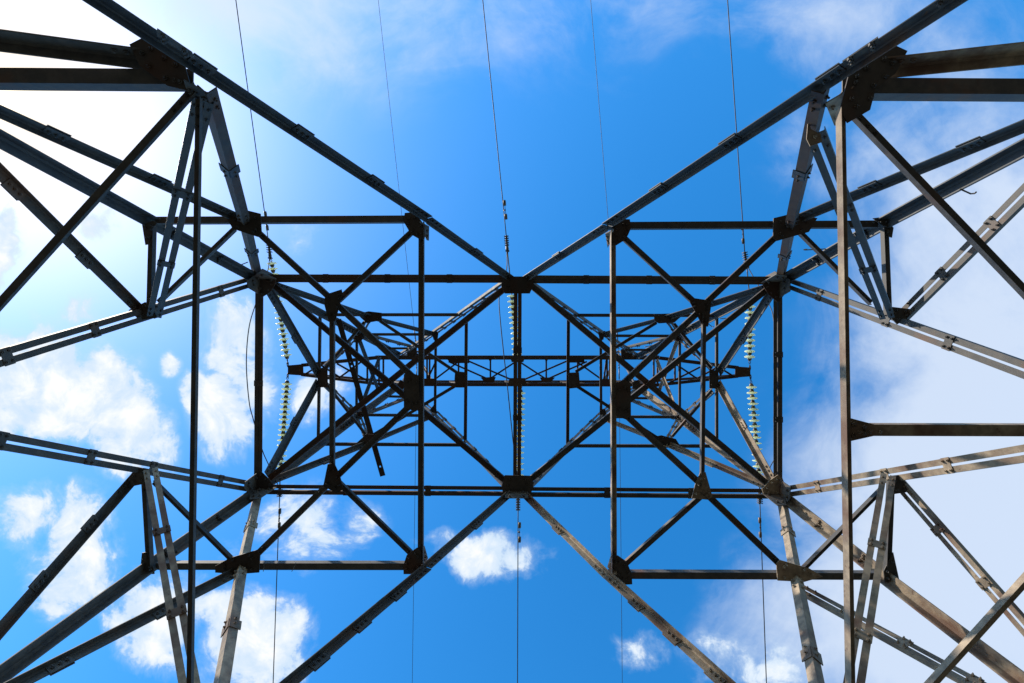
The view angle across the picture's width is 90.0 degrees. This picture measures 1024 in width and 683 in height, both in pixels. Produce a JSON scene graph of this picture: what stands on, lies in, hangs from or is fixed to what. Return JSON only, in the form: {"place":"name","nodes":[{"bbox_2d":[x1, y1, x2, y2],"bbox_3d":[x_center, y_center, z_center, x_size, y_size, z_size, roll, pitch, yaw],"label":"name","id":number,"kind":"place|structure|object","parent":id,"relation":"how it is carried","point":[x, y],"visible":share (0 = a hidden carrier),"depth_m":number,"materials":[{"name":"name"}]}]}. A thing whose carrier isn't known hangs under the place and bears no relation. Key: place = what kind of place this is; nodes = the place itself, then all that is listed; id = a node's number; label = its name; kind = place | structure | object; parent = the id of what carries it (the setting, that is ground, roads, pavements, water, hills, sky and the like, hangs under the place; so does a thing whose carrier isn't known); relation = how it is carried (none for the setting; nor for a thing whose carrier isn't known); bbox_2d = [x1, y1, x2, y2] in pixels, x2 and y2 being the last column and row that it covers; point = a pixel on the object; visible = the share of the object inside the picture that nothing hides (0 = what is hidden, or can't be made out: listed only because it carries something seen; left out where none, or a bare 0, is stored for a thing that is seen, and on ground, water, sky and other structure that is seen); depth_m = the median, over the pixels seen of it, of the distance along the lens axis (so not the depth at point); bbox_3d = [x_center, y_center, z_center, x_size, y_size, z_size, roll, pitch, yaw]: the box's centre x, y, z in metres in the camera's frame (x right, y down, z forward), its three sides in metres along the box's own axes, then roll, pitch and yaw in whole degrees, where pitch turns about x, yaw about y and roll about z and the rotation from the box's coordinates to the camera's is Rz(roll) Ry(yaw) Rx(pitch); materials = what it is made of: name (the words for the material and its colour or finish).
{"place":"outdoors","nodes":[
{"label":"outdoors","id":0,"kind":"place"},
{"bbox_2d":[0,0,1023,682],"label":"sky","id":1,"kind":"structure","parent":0,"point":[664,90],"materials":[{"name":"blue"}]},
{"label":"ground","id":2,"kind":"structure","parent":0,"visible":0},
{"bbox_2d":[0,0,1023,682],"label":"transmission tower","id":3,"kind":"structure","parent":2,"relation":"on","point":[884,68],"depth_m":5.83,"materials":[{"name":"metal"}]},
{"bbox_2d":[266,245,291,366],"bbox_3d":[-5.971,-0.925,13.114,0.254,0.543,3.213,-6,-91,1],"label":"insulator string","id":4,"kind":"object","parent":3,"relation":"attached to","point":[286,355],"visible":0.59,"depth_m":13.10,"materials":[{"name":"green glass"}]},
{"bbox_2d":[235,0,268,235],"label":"power wire","id":5,"kind":"object","parent":4,"relation":"attached to","point":[267,226],"visible":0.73,"depth_m":12.79,"materials":[{"name":"metal"}]},
{"bbox_2d":[246,257,279,488],"bbox_3d":[-5.914,0.746,12.186,0.104,1.478,5.829,-4,-91,1],"label":"jumper wire","id":6,"kind":"object","parent":4,"relation":"hanging from","point":[246,368],"visible":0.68,"depth_m":11.56,"materials":[{"name":"metal"}]},
{"bbox_2d":[277,373,291,496],"bbox_3d":[-5.785,2.334,12.992,0.254,0.690,3.058,-2,-91,1],"label":"insulator string","id":7,"kind":"object","parent":3,"relation":"attached to","point":[285,408],"visible":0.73,"depth_m":13.00,"materials":[{"name":"green glass"}]},
{"bbox_2d":[273,497,280,682],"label":"power wire","id":8,"kind":"object","parent":7,"relation":"attached to","point":[279,513],"visible":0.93,"depth_m":12.52,"materials":[{"name":"metal"}]},
{"bbox_2d":[336,319,384,476],"bbox_3d":[-2.957,1.093,10.025,0.104,0.060,3.178,-16,-91,1],"label":"loose bar","id":9,"kind":"object","parent":3,"relation":"attached to","point":[360,398],"visible":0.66,"depth_m":10.00,"materials":[{"name":"metal"}]},
{"bbox_2d":[378,0,415,341],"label":"earth wire","id":10,"kind":"object","parent":3,"relation":"attached to","point":[395,159],"visible":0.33,"depth_m":16.14,"materials":[{"name":"metal"}]},
{"bbox_2d":[412,364,416,681],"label":"earth wire","id":11,"kind":"object","parent":3,"relation":"attached to","point":[414,537],"visible":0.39,"depth_m":15.94,"materials":[{"name":"metal"}]},
{"bbox_2d":[504,235,517,357],"bbox_3d":[0.012,-1.025,13.044,0.254,0.512,3.306,-5,-91,1],"label":"insulator string","id":12,"kind":"object","parent":3,"relation":"attached to","point":[511,296],"visible":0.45,"depth_m":12.89,"materials":[{"name":"green glass"}]},
{"bbox_2d":[482,0,507,234],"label":"power wire","id":13,"kind":"object","parent":12,"relation":"attached to","point":[505,214],"visible":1,"depth_m":12.71,"materials":[{"name":"metal"}]},
{"bbox_2d":[499,250,512,440],"bbox_3d":[-0.110,0.746,12.095,0.243,1.499,6.173,-3,-91,1],"label":"jumper wire","id":14,"kind":"object","parent":12,"relation":"hanging from","point":[504,360],"visible":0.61,"depth_m":11.52,"materials":[{"name":"metal"}]},
{"bbox_2d":[516,384,525,510],"bbox_3d":[0.185,2.618,12.903,0.254,0.690,3.124,2,-91,1],"label":"insulator string","id":15,"kind":"object","parent":3,"relation":"attached to","point":[517,500],"visible":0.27,"depth_m":12.87,"materials":[{"name":"green glass"}]},
{"bbox_2d":[517,511,520,682],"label":"power wire","id":16,"kind":"object","parent":15,"relation":"attached to","point":[519,527],"visible":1,"depth_m":12.45,"materials":[{"name":"metal"}]},
{"bbox_2d":[590,0,617,339],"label":"earth wire","id":17,"kind":"object","parent":3,"relation":"attached to","point":[600,125],"visible":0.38,"depth_m":16.01,"materials":[{"name":"metal"}]},
{"bbox_2d":[618,364,622,682],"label":"earth wire","id":18,"kind":"object","parent":3,"relation":"attached to","point":[620,512],"visible":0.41,"depth_m":15.91,"materials":[{"name":"metal"}]},
{"bbox_2d":[742,252,755,369],"bbox_3d":[5.988,-0.755,12.960,0.259,0.503,2.996,-4,-91,1],"label":"insulator string","id":19,"kind":"object","parent":3,"relation":"attached to","point":[749,351],"visible":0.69,"depth_m":12.93,"materials":[{"name":"green glass"}]},
{"bbox_2d":[727,0,744,251],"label":"power wire","id":20,"kind":"object","parent":19,"relation":"attached to","point":[743,240],"visible":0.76,"depth_m":12.59,"materials":[{"name":"metal"}]},
{"bbox_2d":[748,267,772,493],"bbox_3d":[5.972,0.900,12.002,0.165,1.504,5.672,-1,-91,1],"label":"jumper wire","id":21,"kind":"object","parent":19,"relation":"hanging from","point":[772,315],"visible":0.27,"depth_m":11.99,"materials":[{"name":"metal"}]},
{"bbox_2d":[746,374,762,503],"bbox_3d":[6.084,2.410,12.822,0.254,0.690,3.150,1,-91,1],"label":"insulator string","id":22,"kind":"object","parent":3,"relation":"attached to","point":[752,397],"visible":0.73,"depth_m":12.83,"materials":[{"name":"green glass"}]},
{"bbox_2d":[758,504,766,682],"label":"power wire","id":23,"kind":"object","parent":22,"relation":"attached to","point":[760,532],"visible":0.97,"depth_m":12.35,"materials":[{"name":"metal"}]}
]}

